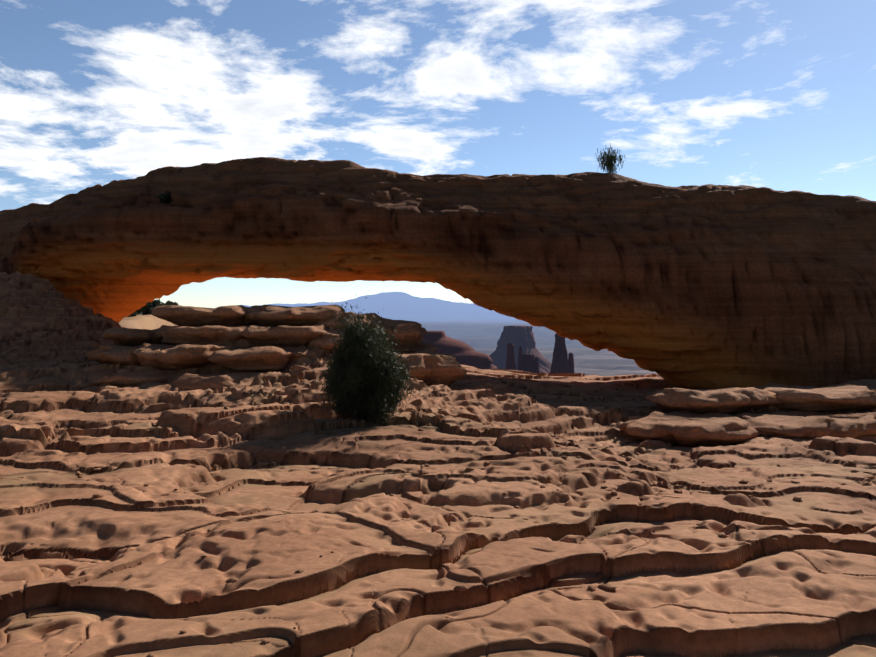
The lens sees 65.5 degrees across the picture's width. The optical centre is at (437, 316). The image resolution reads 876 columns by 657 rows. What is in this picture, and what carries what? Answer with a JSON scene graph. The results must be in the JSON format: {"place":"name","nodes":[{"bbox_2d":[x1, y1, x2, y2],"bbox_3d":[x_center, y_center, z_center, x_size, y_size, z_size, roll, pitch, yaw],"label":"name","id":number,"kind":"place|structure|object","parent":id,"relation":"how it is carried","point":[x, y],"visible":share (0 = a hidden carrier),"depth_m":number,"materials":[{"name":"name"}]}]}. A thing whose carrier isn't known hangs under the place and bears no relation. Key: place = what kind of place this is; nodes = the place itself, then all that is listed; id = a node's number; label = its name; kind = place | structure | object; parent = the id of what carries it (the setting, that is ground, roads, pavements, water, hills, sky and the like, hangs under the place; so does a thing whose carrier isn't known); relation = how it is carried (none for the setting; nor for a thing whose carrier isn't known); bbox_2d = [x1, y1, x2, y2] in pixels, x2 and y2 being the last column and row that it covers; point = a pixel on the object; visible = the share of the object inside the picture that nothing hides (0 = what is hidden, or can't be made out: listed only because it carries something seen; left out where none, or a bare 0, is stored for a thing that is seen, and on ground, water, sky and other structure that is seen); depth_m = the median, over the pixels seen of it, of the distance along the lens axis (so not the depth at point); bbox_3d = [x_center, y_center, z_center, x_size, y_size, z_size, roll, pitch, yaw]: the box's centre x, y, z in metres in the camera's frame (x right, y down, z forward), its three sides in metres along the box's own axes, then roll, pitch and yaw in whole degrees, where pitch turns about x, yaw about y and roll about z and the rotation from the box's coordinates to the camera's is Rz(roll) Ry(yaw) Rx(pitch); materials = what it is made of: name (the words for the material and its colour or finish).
{"place":"outdoors","nodes":[
{"label":"outdoors","id":0,"kind":"place"},
{"bbox_2d":[119,305,181,329],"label":"mesa rim terrain","id":1,"kind":"structure","parent":0,"point":[150,322],"depth_m":113.20,"materials":[{"name":"beige stone"}]},
{"bbox_2d":[127,310,137,316],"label":"bush","id":2,"kind":"object","parent":1,"relation":"on","point":[135,313],"visible":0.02,"depth_m":119.83,"materials":[{"name":"green plant"}]},
{"bbox_2d":[137,308,143,314],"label":"bush","id":3,"kind":"object","parent":1,"relation":"on","point":[139,311],"visible":0.29,"depth_m":153.51,"materials":[{"name":"green plant"}]},
{"bbox_2d":[141,299,160,314],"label":"bush","id":4,"kind":"object","parent":1,"relation":"on","point":[148,307],"visible":0.62,"depth_m":142.03,"materials":[{"name":"green plant"}]},
{"bbox_2d":[0,271,875,656],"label":"rocky ground","id":5,"kind":"structure","parent":0,"point":[382,579],"depth_m":5.71,"materials":[{"name":"brown stone"}]},
{"bbox_2d":[85,304,512,394],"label":"rock ledges","id":6,"kind":"object","parent":5,"relation":"on","point":[270,336],"visible":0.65,"depth_m":15.36,"materials":[{"name":"brown stone"}]},
{"bbox_2d":[311,297,420,425],"bbox_3d":[-1.135,0.749,10.845,1.688,2.035,1.525,0,0,-1],"label":"juniper bush","id":7,"kind":"object","parent":5,"relation":"on","point":[365,378],"visible":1,"depth_m":10.58,"materials":[{"name":"green plant"}]},
{"bbox_2d":[18,396,801,656],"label":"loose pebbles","id":8,"kind":"object","parent":5,"relation":"on","point":[464,587],"visible":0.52,"depth_m":6.50,"materials":[{"name":"brown stone"}]},
{"bbox_2d":[0,157,875,389],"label":"rock arch","id":9,"kind":"structure","parent":5,"relation":"on","point":[710,286],"depth_m":19.59,"materials":[{"name":"brown stone"}]},
{"bbox_2d":[157,191,170,203],"bbox_3d":[-8.503,-3.682,21.308,0.480,0.489,0.463,0,0,-1],"label":"shrub","id":10,"kind":"object","parent":9,"relation":"attached to","point":[165,197],"visible":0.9,"depth_m":21.19,"materials":[{"name":"green plant"}]},
{"bbox_2d":[595,145,624,173],"bbox_3d":[5.435,-4.934,21.594,0.964,1.138,0.797,0,0,-1],"label":"bush","id":11,"kind":"object","parent":9,"relation":"on","point":[610,166],"visible":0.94,"depth_m":21.43,"materials":[{"name":"green plant"}]},
{"bbox_2d":[526,379,875,446],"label":"rock","id":12,"kind":"object","parent":5,"relation":"on","point":[699,418],"visible":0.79,"depth_m":13.35,"materials":[{"name":"brown stone"}]},
{"bbox_2d":[0,0,875,307],"label":"sky","id":13,"kind":"structure","parent":0,"point":[779,95],"materials":[{"name":"blue"}]},
{"bbox_2d":[243,292,656,375],"bbox_3d":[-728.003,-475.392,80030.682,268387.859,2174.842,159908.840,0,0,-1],"label":"distant landscape","id":14,"kind":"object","parent":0,"point":[477,328],"depth_m":16741.68,"materials":[{"name":"blue"}]},
{"bbox_2d":[422,331,496,369],"bbox_3d":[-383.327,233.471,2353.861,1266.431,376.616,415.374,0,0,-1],"label":"rocky hillside","id":15,"kind":"structure","parent":14,"relation":"on","point":[463,353],"depth_m":2276.35,"materials":[{"name":"brown stone"}]},
{"bbox_2d":[506,342,515,369],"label":"rock spire","id":16,"kind":"structure","parent":14,"relation":"on","point":[510,362],"depth_m":2487.29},
{"bbox_2d":[489,326,551,372],"bbox_3d":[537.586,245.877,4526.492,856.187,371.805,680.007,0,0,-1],"label":"rock butte","id":17,"kind":"structure","parent":14,"relation":"on","point":[521,336],"depth_m":4432.13,"materials":[{"name":"stone"}]},
{"bbox_2d":[518,346,523,370],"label":"rock spire","id":18,"kind":"structure","parent":14,"relation":"on","point":[520,361],"depth_m":2486.81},
{"bbox_2d":[517,354,534,372],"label":"rock tower","id":19,"kind":"structure","parent":14,"relation":"on","point":[528,362],"depth_m":2496.61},
{"bbox_2d":[535,357,539,372],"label":"rock spire","id":20,"kind":"structure","parent":14,"relation":"on","point":[536,364],"depth_m":2502.90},
{"bbox_2d":[550,333,569,372],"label":"rock spire","id":21,"kind":"structure","parent":14,"relation":"on","point":[560,364],"depth_m":2435.12,"materials":[{"name":"stone"}]},
{"bbox_2d":[568,352,574,372],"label":"rock spire","id":22,"kind":"structure","parent":14,"relation":"on","point":[571,361],"depth_m":2456.26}
]}

